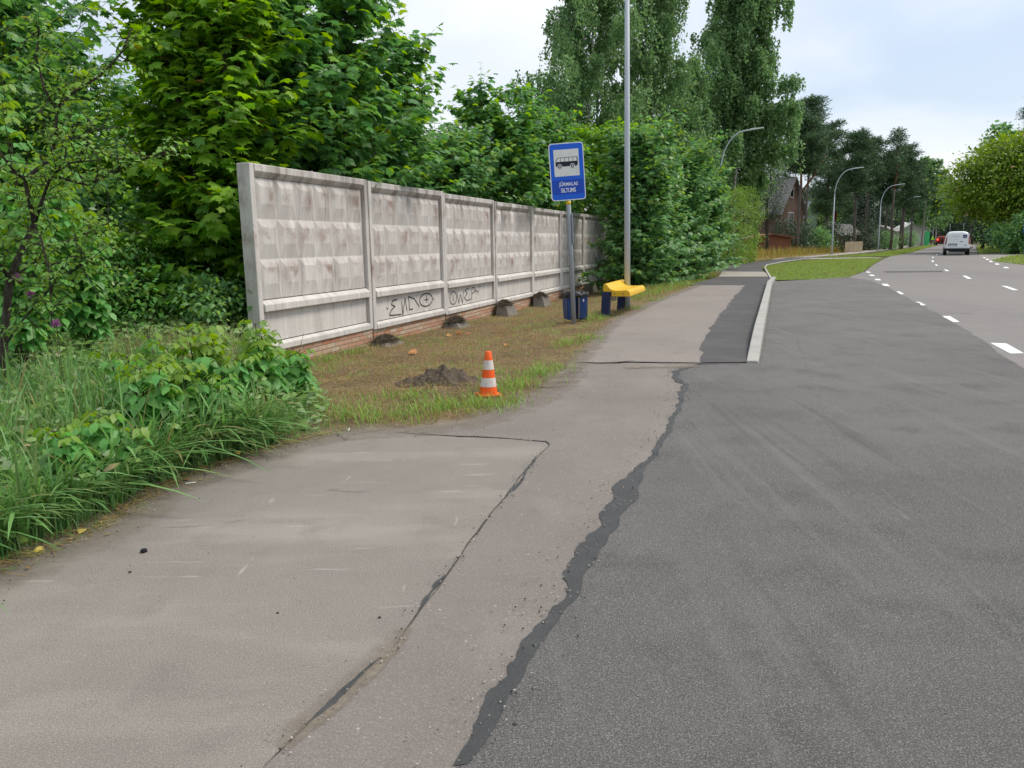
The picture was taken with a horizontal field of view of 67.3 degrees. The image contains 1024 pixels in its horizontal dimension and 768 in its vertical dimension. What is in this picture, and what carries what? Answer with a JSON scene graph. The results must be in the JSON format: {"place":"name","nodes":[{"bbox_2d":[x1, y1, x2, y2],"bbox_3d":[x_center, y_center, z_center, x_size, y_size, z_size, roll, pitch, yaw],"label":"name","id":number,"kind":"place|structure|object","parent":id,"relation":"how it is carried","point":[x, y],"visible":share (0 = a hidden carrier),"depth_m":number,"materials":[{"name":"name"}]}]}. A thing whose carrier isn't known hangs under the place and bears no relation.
{"place":"outdoors","nodes":[
{"label":"outdoors","id":0,"kind":"place"},
{"bbox_2d":[0,314,331,559],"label":"tall grass","id":1,"kind":"structure","parent":0,"point":[9,422],"depth_m":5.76,"materials":[{"name":"green plant"}]},
{"bbox_2d":[0,428,548,767],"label":"driveway","id":2,"kind":"structure","parent":0,"point":[329,527],"depth_m":3.22,"materials":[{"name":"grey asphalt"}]},
{"bbox_2d":[287,629,409,746],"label":"sand","id":3,"kind":"structure","parent":2,"relation":"on","point":[373,670],"depth_m":2.55,"materials":[{"name":"grey sand"}]},
{"bbox_2d":[264,434,549,765],"bbox_3d":[-0.227,0.724,4.064,1.014,0.001,3.850,-1,10,0],"label":"pavement crack","id":4,"kind":"object","parent":2,"relation":"on","point":[405,630],"visible":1,"depth_m":3.43,"materials":[{"name":"black asphalt"}]},
{"bbox_2d":[0,266,719,558],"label":"verge","id":5,"kind":"structure","parent":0,"point":[509,354],"depth_m":10.27,"materials":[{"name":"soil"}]},
{"bbox_2d":[107,360,183,439],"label":"sapling","id":6,"kind":"object","parent":5,"relation":"on","point":[141,380],"visible":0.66,"depth_m":5.12,"materials":[{"name":"green plant"}]},
{"bbox_2d":[189,372,244,427],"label":"sapling","id":7,"kind":"object","parent":5,"relation":"on","point":[206,387],"visible":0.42,"depth_m":5.53,"materials":[{"name":"green plant"}]},
{"bbox_2d":[0,371,573,571],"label":"sand","id":8,"kind":"structure","parent":5,"relation":"on","point":[439,424],"depth_m":4.69,"materials":[{"name":"beige sand"}]},
{"bbox_2d":[32,422,111,499],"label":"sapling","id":9,"kind":"object","parent":8,"relation":"on","point":[70,452],"visible":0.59,"depth_m":4.20,"materials":[{"name":"green plant"}]},
{"bbox_2d":[66,410,157,479],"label":"sapling","id":10,"kind":"object","parent":8,"relation":"on","point":[107,424],"visible":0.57,"depth_m":4.49,"materials":[{"name":"green plant"}]},
{"bbox_2d":[0,428,356,574],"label":"straw litter","id":11,"kind":"object","parent":8,"relation":"on","point":[92,525],"visible":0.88,"depth_m":4.32,"materials":[{"name":"beige plant"}]},
{"bbox_2d":[0,358,360,617],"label":"arching grass","id":12,"kind":"structure","parent":8,"relation":"on","point":[38,494],"depth_m":4.57,"materials":[{"name":"green plant"}]},
{"bbox_2d":[277,348,317,398],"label":"sapling","id":13,"kind":"object","parent":5,"relation":"on","point":[297,370],"visible":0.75,"depth_m":6.94,"materials":[{"name":"green plant"}]},
{"bbox_2d":[283,329,372,359],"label":"brick plinth","id":14,"kind":"structure","parent":5,"relation":"on","point":[346,342],"depth_m":12.35,"materials":[{"name":"brown brick"}]},
{"bbox_2d":[236,162,372,348],"bbox_3d":[-3.009,-1.932,11.758,0.225,2.530,3.138,3,11,18],"label":"concrete fence panel","id":15,"kind":"object","parent":14,"relation":"on","point":[305,233],"visible":0.91,"depth_m":11.41,"materials":[{"name":"grey concrete"}]},
{"bbox_2d":[372,314,444,338],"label":"brick plinth","id":16,"kind":"structure","parent":5,"relation":"on","point":[421,325],"depth_m":14.99,"materials":[{"name":"brown brick"}]},
{"bbox_2d":[367,181,446,329],"bbox_3d":[-1.973,-2.465,14.685,0.185,2.530,3.138,3,11,19],"label":"concrete fence panel","id":17,"kind":"object","parent":16,"relation":"on","point":[406,236],"visible":0.88,"depth_m":14.50,"materials":[{"name":"grey concrete"}]},
{"bbox_2d":[394,364,480,387],"bbox_3d":[-0.773,-0.097,8.322,1.010,0.242,0.632,-1,10,0],"label":"dirt heap","id":18,"kind":"object","parent":5,"relation":"on","point":[443,373],"visible":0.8,"depth_m":8.22,"materials":[{"name":"soil"}]},
{"bbox_2d":[445,304,494,321],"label":"brick plinth","id":19,"kind":"structure","parent":5,"relation":"on","point":[476,313],"depth_m":18.11,"materials":[{"name":"brown brick"}]},
{"bbox_2d":[443,193,495,314],"bbox_3d":[-0.978,-2.989,17.627,0.185,2.530,3.138,3,11,18],"label":"concrete fence panel","id":20,"kind":"object","parent":19,"relation":"on","point":[469,235],"visible":0.88,"depth_m":17.52,"materials":[{"name":"grey concrete"}]},
{"bbox_2d":[475,351,501,396],"bbox_3d":[-0.228,-0.103,7.439,0.230,0.431,0.210,-3,10,-20],"label":"traffic cone","id":21,"kind":"object","parent":5,"relation":"on","point":[488,382],"visible":0.83,"depth_m":7.39,"materials":[{"name":"orange plastic"}]},
{"bbox_2d":[308,297,670,426],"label":"grass tufts","id":22,"kind":"object","parent":5,"relation":"on","point":[463,402],"visible":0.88,"depth_m":7.09,"materials":[{"name":"plant"}]},
{"bbox_2d":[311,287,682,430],"bbox_3d":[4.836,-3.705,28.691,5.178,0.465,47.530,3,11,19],"label":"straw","id":23,"kind":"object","parent":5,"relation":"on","point":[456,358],"visible":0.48,"depth_m":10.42,"materials":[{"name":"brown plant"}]},
{"bbox_2d":[495,297,531,314],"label":"brick plinth","id":24,"kind":"structure","parent":5,"relation":"on","point":[519,304],"depth_m":21.39,"materials":[{"name":"brown brick"}]},
{"bbox_2d":[494,201,533,302],"bbox_3d":[0.042,-3.513,20.562,0.185,2.530,3.138,3,11,19],"label":"concrete fence panel","id":25,"kind":"object","parent":24,"relation":"on","point":[513,226],"visible":0.83,"depth_m":20.48,"materials":[{"name":"grey concrete"}]},
{"bbox_2d":[532,290,560,305],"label":"brick plinth","id":26,"kind":"structure","parent":5,"relation":"on","point":[555,295],"depth_m":24.47,"materials":[{"name":"brown brick"}]},
{"bbox_2d":[533,207,560,293],"bbox_3d":[1.038,-4.047,23.502,0.185,2.530,3.138,3,11,18],"label":"concrete fence panel","id":27,"kind":"object","parent":26,"relation":"on","point":[546,239],"visible":0.76,"depth_m":23.50,"materials":[{"name":"grey concrete"}]},
{"bbox_2d":[548,142,585,324],"bbox_3d":[1.045,-2.636,13.871,0.627,3.300,0.212,-3,10,0],"label":"bus stop sign","id":28,"kind":"object","parent":5,"relation":"on","point":[567,170],"visible":1,"depth_m":13.60,"materials":[{"name":"metal"}]},
{"bbox_2d":[561,285,582,297],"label":"brick plinth","id":29,"kind":"structure","parent":5,"relation":"on","point":[579,288],"depth_m":27.46,"materials":[{"name":"brown brick"}]},
{"bbox_2d":[561,211,583,289],"bbox_3d":[2.049,-4.600,26.434,0.185,2.530,3.138,3,11,18],"label":"concrete fence panel","id":30,"kind":"object","parent":29,"relation":"on","point":[578,244],"visible":0.69,"depth_m":26.66,"materials":[{"name":"grey concrete"}]},
{"bbox_2d":[561,291,588,319],"bbox_3d":[1.185,-1.484,14.520,0.485,0.535,0.389,-3,11,-14],"label":"litter bin","id":31,"kind":"object","parent":5,"relation":"on","point":[581,301],"visible":0.9,"depth_m":14.40,"materials":[{"name":"blue plastic"}]},
{"bbox_2d":[543,285,696,386],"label":"sand","id":32,"kind":"structure","parent":5,"relation":"on","point":[579,356],"depth_m":10.74,"materials":[{"name":"beige sand"}]},
{"bbox_2d":[601,279,644,316],"bbox_3d":[2.318,-1.771,15.934,0.579,0.697,1.820,3,11,19],"label":"bench","id":33,"kind":"object","parent":5,"relation":"on","point":[619,290],"visible":0.85,"depth_m":15.21,"materials":[{"name":"yellow plastic"}]},
{"bbox_2d":[624,0,629,309],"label":"street lamp","id":34,"kind":"object","parent":5,"relation":"on","point":[627,165],"visible":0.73,"depth_m":16.12,"materials":[{"name":"metal"}]},
{"bbox_2d":[577,115,695,294],"bbox_3d":[4.241,-6.006,26.095,4.013,5.927,3.448,-1,10,0],"label":"maple shrub","id":35,"kind":"object","parent":5,"relation":"on","point":[649,166],"visible":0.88,"depth_m":25.47,"materials":[{"name":"green plant"}]},
{"bbox_2d":[595,104,711,283],"bbox_3d":[5.372,-7.183,29.978,4.521,7.132,4.677,-1,10,0],"label":"maple shrub","id":36,"kind":"object","parent":5,"relation":"on","point":[678,216],"visible":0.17,"depth_m":29.32,"materials":[{"name":"green plant"}]},
{"bbox_2d":[631,260,739,299],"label":"verge grass","id":37,"kind":"structure","parent":5,"relation":"on","point":[652,289],"depth_m":24.33,"materials":[{"name":"plant"}]},
{"bbox_2d":[655,129,745,277],"bbox_3d":[7.594,-7.691,33.456,4.580,6.450,5.102,-5,11,-21],"label":"maple shrub","id":38,"kind":"object","parent":5,"relation":"on","point":[696,179],"visible":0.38,"depth_m":32.95,"materials":[{"name":"green plant"}]},
{"bbox_2d":[686,157,749,266],"bbox_3d":[9.400,-8.270,38.314,3.827,5.883,4.446,-4,11,-15],"label":"maple shrub","id":39,"kind":"object","parent":5,"relation":"on","point":[718,213],"visible":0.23,"depth_m":37.32,"materials":[{"name":"green plant"}]},
{"bbox_2d":[263,363,698,767],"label":"old pavement","id":40,"kind":"structure","parent":0,"point":[413,690],"depth_m":3.38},
{"bbox_2d":[3,287,774,764],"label":"pebbles","id":41,"kind":"object","parent":40,"relation":"on","point":[471,541],"visible":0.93,"depth_m":3.93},
{"bbox_2d":[7,239,1003,486],"bbox_3d":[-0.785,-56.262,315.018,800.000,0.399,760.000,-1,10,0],"label":"ground","id":42,"kind":"structure","parent":0,"point":[763,270],"depth_m":29.96,"materials":[{"name":"soil"}]},
{"bbox_2d":[0,164,64,394],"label":"young tree","id":43,"kind":"object","parent":42,"relation":"on","point":[26,334],"visible":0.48,"depth_m":7.54,"materials":[{"name":"green plant"}]},
{"bbox_2d":[0,64,90,362],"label":"young tree","id":44,"kind":"object","parent":42,"relation":"on","point":[63,233],"visible":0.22,"depth_m":8.14,"materials":[{"name":"green plant"}]},
{"bbox_2d":[0,0,125,312],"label":"maple tree","id":45,"kind":"object","parent":42,"relation":"on","point":[30,79],"visible":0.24,"depth_m":11.26,"materials":[{"name":"green plant"}]},
{"bbox_2d":[0,0,146,237],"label":"maple tree","id":46,"kind":"object","parent":42,"relation":"on","point":[71,61],"visible":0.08,"depth_m":13.39,"materials":[{"name":"green plant"}]},
{"bbox_2d":[30,174,118,363],"bbox_3d":[-4.828,-1.200,8.710,0.821,2.304,0.879,1,11,10],"label":"young tree","id":47,"kind":"object","parent":42,"relation":"on","point":[88,318],"visible":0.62,"depth_m":8.60,"materials":[{"name":"green plant"}]},
{"bbox_2d":[30,31,154,291],"bbox_3d":[-9.152,-4.301,16.014,3.948,5.954,3.862,-1,10,0],"label":"maple tree","id":48,"kind":"object","parent":42,"relation":"on","point":[115,93],"visible":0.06,"depth_m":15.78,"materials":[{"name":"green plant"}]},
{"bbox_2d":[0,180,187,358],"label":"bush","id":49,"kind":"object","parent":42,"relation":"on","point":[125,255],"visible":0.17,"depth_m":10.22,"materials":[{"name":"green plant"}]},
{"bbox_2d":[0,4,197,384],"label":"plum tree","id":50,"kind":"object","parent":42,"relation":"on","point":[54,140],"visible":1,"depth_m":6.59,"materials":[{"name":"green plant"}]},
{"bbox_2d":[88,351,145,421],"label":"sapling","id":51,"kind":"object","parent":42,"relation":"on","point":[114,363],"visible":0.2,"depth_m":5.82,"materials":[{"name":"green plant"}]},
{"bbox_2d":[67,163,193,338],"bbox_3d":[-6.655,-1.915,12.426,3.629,3.187,3.895,-1,10,0],"label":"bush","id":52,"kind":"object","parent":42,"relation":"on","point":[127,218],"visible":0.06,"depth_m":12.09,"materials":[{"name":"green plant"}]},
{"bbox_2d":[45,229,225,346],"bbox_3d":[-5.258,-1.156,11.039,2.706,2.077,2.641,6,12,32],"label":"bush","id":53,"kind":"object","parent":42,"relation":"on","point":[126,287],"visible":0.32,"depth_m":10.37,"materials":[{"name":"green plant"}]},
{"bbox_2d":[91,66,185,286],"bbox_3d":[-9.448,-5.441,20.426,3.826,6.597,3.809,-1,10,0],"label":"maple tree","id":54,"kind":"object","parent":42,"relation":"on","point":[127,106],"visible":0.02,"depth_m":19.48,"materials":[{"name":"green plant"}]},
{"bbox_2d":[127,352,207,427],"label":"sapling","id":55,"kind":"object","parent":42,"relation":"on","point":[177,378],"visible":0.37,"depth_m":5.40,"materials":[{"name":"green plant"}]},
{"bbox_2d":[147,322,232,399],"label":"sapling","id":56,"kind":"object","parent":42,"relation":"on","point":[203,349],"visible":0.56,"depth_m":6.17,"materials":[{"name":"green plant"}]},
{"bbox_2d":[127,265,258,340],"bbox_3d":[-4.172,-0.938,10.561,1.777,1.428,1.690,-1,10,0],"label":"bush","id":57,"kind":"object","parent":42,"relation":"on","point":[198,309],"visible":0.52,"depth_m":10.29,"materials":[{"name":"green plant"}]},
{"bbox_2d":[74,0,326,340],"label":"maple tree","id":58,"kind":"object","parent":42,"relation":"on","point":[205,57],"visible":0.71,"depth_m":10.87,"materials":[{"name":"green plant"}]},
{"bbox_2d":[206,351,270,408],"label":"sapling","id":59,"kind":"object","parent":42,"relation":"on","point":[240,368],"visible":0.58,"depth_m":6.11,"materials":[{"name":"green plant"}]},
{"bbox_2d":[123,0,395,327],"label":"maple tree","id":60,"kind":"object","parent":42,"relation":"on","point":[311,107],"visible":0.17,"depth_m":12.00,"materials":[{"name":"green plant"}]},
{"bbox_2d":[232,319,289,404],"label":"sapling","id":61,"kind":"object","parent":42,"relation":"on","point":[262,344],"visible":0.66,"depth_m":6.51,"materials":[{"name":"green plant"}]},
{"bbox_2d":[262,0,448,329],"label":"maple tree","id":62,"kind":"object","parent":42,"relation":"on","point":[348,152],"visible":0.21,"depth_m":13.36,"materials":[{"name":"green plant"}]},
{"bbox_2d":[311,12,478,320],"bbox_3d":[-3.011,-4.534,16.626,4.292,6.613,3.956,-5,11,-23],"label":"maple tree","id":63,"kind":"object","parent":42,"relation":"on","point":[403,59],"visible":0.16,"depth_m":16.08,"materials":[{"name":"green plant"}]},
{"bbox_2d":[400,110,526,309],"bbox_3d":[-1.790,-4.374,19.894,3.762,5.160,3.875,6,13,34],"label":"maple tree","id":64,"kind":"object","parent":42,"relation":"on","point":[471,139],"visible":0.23,"depth_m":19.12,"materials":[{"name":"green plant"}]},
{"bbox_2d":[443,62,559,298],"bbox_3d":[-0.504,-5.537,21.924,3.950,6.708,3.782,-1,10,0],"label":"maple tree","id":65,"kind":"object","parent":42,"relation":"on","point":[521,134],"visible":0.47,"depth_m":21.24,"materials":[{"name":"green plant"}]},
{"bbox_2d":[512,91,601,288],"bbox_3d":[0.994,-6.468,26.725,3.986,6.760,4.627,4,12,26],"label":"maple tree","id":66,"kind":"object","parent":42,"relation":"on","point":[552,131],"visible":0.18,"depth_m":26.10,"materials":[{"name":"green plant"}]},
{"bbox_2d":[510,0,666,210],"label":"weeping birch","id":67,"kind":"object","parent":42,"relation":"on","point":[568,45],"visible":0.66,"depth_m":40.26,"materials":[{"name":"green plant"}]},
{"bbox_2d":[563,115,630,264],"bbox_3d":[3.045,-7.154,30.361,4.470,6.745,4.703,-1,10,0],"label":"maple tree","id":68,"kind":"object","parent":42,"relation":"on","point":[583,133],"visible":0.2,"depth_m":29.36,"materials":[{"name":"green plant"}]},
{"bbox_2d":[605,0,722,183],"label":"weeping birch","id":69,"kind":"object","parent":42,"relation":"on","point":[657,73],"visible":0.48,"depth_m":43.35,"materials":[{"name":"green plant"}]},
{"bbox_2d":[668,54,727,172],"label":"weeping birch","id":70,"kind":"object","parent":42,"relation":"on","point":[700,88],"visible":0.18,"depth_m":48.79,"materials":[{"name":"green plant"}]},
{"bbox_2d":[714,185,762,263],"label":"feathery shrub","id":71,"kind":"object","parent":42,"relation":"on","point":[740,251],"visible":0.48,"depth_m":45.08,"materials":[{"name":"green plant"}]},
{"bbox_2d":[844,191,885,240],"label":"forest tree","id":72,"kind":"object","parent":42,"relation":"on","point":[863,198],"visible":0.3,"depth_m":134.94,"materials":[{"name":"green plant"}]},
{"bbox_2d":[845,136,894,249],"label":"pine tree","id":73,"kind":"object","parent":42,"relation":"on","point":[875,181],"visible":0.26,"depth_m":91.91,"materials":[{"name":"green plant"}]},
{"bbox_2d":[871,150,912,245],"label":"pine tree","id":74,"kind":"object","parent":42,"relation":"on","point":[887,197],"visible":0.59,"depth_m":94.83,"materials":[{"name":"green plant"}]},
{"bbox_2d":[879,125,918,249],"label":"pine tree","id":75,"kind":"object","parent":42,"relation":"on","point":[898,136],"visible":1,"depth_m":90.52,"materials":[{"name":"green plant"}]},
{"bbox_2d":[890,141,931,248],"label":"pine tree","id":76,"kind":"object","parent":42,"relation":"on","point":[903,204],"visible":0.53,"depth_m":96.32,"materials":[{"name":"green plant"}]},
{"bbox_2d":[896,159,936,246],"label":"pine tree","id":77,"kind":"object","parent":42,"relation":"on","point":[924,195],"visible":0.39,"depth_m":112.10,"materials":[{"name":"green plant"}]},
{"bbox_2d":[893,156,954,244],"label":"weeping birch","id":78,"kind":"object","parent":42,"relation":"on","point":[931,207],"visible":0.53,"depth_m":140.10,"materials":[{"name":"green plant"}]},
{"bbox_2d":[926,124,1023,248],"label":"lime tree","id":79,"kind":"object","parent":42,"relation":"on","point":[1000,162],"visible":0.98,"depth_m":65.02,"materials":[{"name":"green plant"}]},
{"bbox_2d":[2,0,1023,221],"label":"sky","id":80,"kind":"structure","parent":0,"point":[937,70],"materials":[{"name":"white"}]},
{"bbox_2d":[577,285,744,362],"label":"pavement","id":81,"kind":"structure","parent":0,"point":[676,327],"depth_m":12.59,"materials":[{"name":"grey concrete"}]},
{"bbox_2d":[692,277,769,284],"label":"asphalt path","id":82,"kind":"structure","parent":0,"point":[739,281],"depth_m":26.74,"materials":[{"name":"grey asphalt"}]},
{"bbox_2d":[699,285,765,361],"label":"asphalt path","id":83,"kind":"structure","parent":0,"point":[736,319],"depth_m":12.42,"materials":[{"name":"grey asphalt"}]},
{"bbox_2d":[456,277,1023,767],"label":"asphalt","id":84,"kind":"structure","parent":0,"point":[836,569],"depth_m":3.35,"materials":[{"name":"grey asphalt"}]},
{"bbox_2d":[453,363,702,764],"bbox_3d":[0.993,0.410,5.668,0.301,0.002,7.507,3,11,17],"label":"bitumen seal","id":85,"kind":"object","parent":84,"relation":"on","point":[578,563],"visible":0.99,"depth_m":3.24,"materials":[{"name":"black asphalt"}]},
{"bbox_2d":[722,257,813,271],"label":"asphalt path","id":86,"kind":"structure","parent":0,"point":[752,267],"depth_m":42.59,"materials":[{"name":"grey asphalt"}]},
{"bbox_2d":[720,244,853,262],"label":"meadow","id":87,"kind":"structure","parent":0,"point":[788,256],"depth_m":63.76,"materials":[{"name":"plant"}]},
{"bbox_2d":[721,182,769,261],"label":"feathery shrub","id":88,"kind":"object","parent":87,"relation":"on","point":[746,199],"visible":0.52,"depth_m":49.73,"materials":[{"name":"green plant"}]},
{"bbox_2d":[688,0,805,254],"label":"weeping birch","id":89,"kind":"object","parent":87,"relation":"on","point":[737,45],"visible":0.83,"depth_m":52.82,"materials":[{"name":"green plant"}]},
{"bbox_2d":[724,176,807,247],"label":"wooden house","id":90,"kind":"structure","parent":87,"relation":"on","point":[790,211],"depth_m":83.48,"materials":[{"name":"brown wood"}]},
{"bbox_2d":[743,234,795,254],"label":"orange shed","id":91,"kind":"structure","parent":87,"relation":"on","point":[777,240],"depth_m":72.69,"materials":[{"name":"orange wood"}]},
{"bbox_2d":[749,155,791,255],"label":"broadleaf tree","id":92,"kind":"object","parent":87,"relation":"on","point":[773,217],"visible":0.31,"depth_m":68.16,"materials":[{"name":"green plant"}]},
{"bbox_2d":[772,109,841,252],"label":"pine tree","id":93,"kind":"object","parent":87,"relation":"on","point":[811,135],"visible":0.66,"depth_m":70.50,"materials":[{"name":"green plant"}]},
{"bbox_2d":[785,94,843,245],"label":"pine tree","id":94,"kind":"object","parent":87,"relation":"on","point":[813,105],"visible":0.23,"depth_m":79.69,"materials":[{"name":"green plant"}]},
{"bbox_2d":[802,118,849,224],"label":"pine tree","id":95,"kind":"object","parent":87,"relation":"on","point":[820,205],"visible":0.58,"depth_m":88.76,"materials":[{"name":"green plant"}]},
{"bbox_2d":[818,155,858,227],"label":"pine tree","id":96,"kind":"object","parent":87,"relation":"on","point":[848,205],"visible":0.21,"depth_m":100.77,"materials":[{"name":"green plant"}]},
{"bbox_2d":[828,125,887,241],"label":"pine tree","id":97,"kind":"object","parent":87,"relation":"on","point":[859,149],"visible":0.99,"depth_m":84.41,"materials":[{"name":"green plant"}]},
{"bbox_2d":[851,219,890,250],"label":"shrub","id":98,"kind":"object","parent":87,"relation":"on","point":[870,241],"visible":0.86,"depth_m":88.02,"materials":[{"name":"green plant"}]},
{"bbox_2d":[831,245,937,256],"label":"lawn","id":99,"kind":"structure","parent":0,"point":[873,255],"depth_m":61.19,"materials":[{"name":"green plant"}]},
{"bbox_2d":[762,244,1023,279],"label":"lawn grass","id":100,"kind":"structure","parent":99,"relation":"on","point":[802,264],"depth_m":41.97,"materials":[{"name":"green plant"}]},
{"bbox_2d":[850,244,1023,367],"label":"road","id":101,"kind":"structure","parent":0,"point":[983,303],"depth_m":22.12,"materials":[{"name":"grey asphalt"}]},
{"bbox_2d":[941,231,972,254],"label":"van","id":102,"kind":"object","parent":101,"relation":"on","point":[956,241],"visible":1,"depth_m":59.74,"materials":[{"name":"white paint"}]},
{"bbox_2d":[991,255,1023,264],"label":"lawn","id":103,"kind":"structure","parent":0,"point":[1019,259],"depth_m":45.64,"materials":[{"name":"green plant"}]},
{"bbox_2d":[989,207,1023,253],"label":"roadside tree","id":104,"kind":"object","parent":103,"relation":"on","point":[1015,238],"visible":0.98,"depth_m":60.88,"materials":[{"name":"green plant"}]},
{"bbox_3d":[3.031,-3.664,29.656,0.170,0.496,3.110,3,11,18],"label":"brick plinth","id":105,"kind":"object","parent":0,"visible":0},
{"bbox_2d":[584,214,601,283],"bbox_3d":[3.052,-5.154,29.368,0.185,2.530,3.138,3,11,18],"label":"concrete fence panel","id":106,"kind":"object","parent":105,"relation":"on","point":[592,229],"visible":0.71,"depth_m":29.22,"materials":[{"name":"grey concrete"}]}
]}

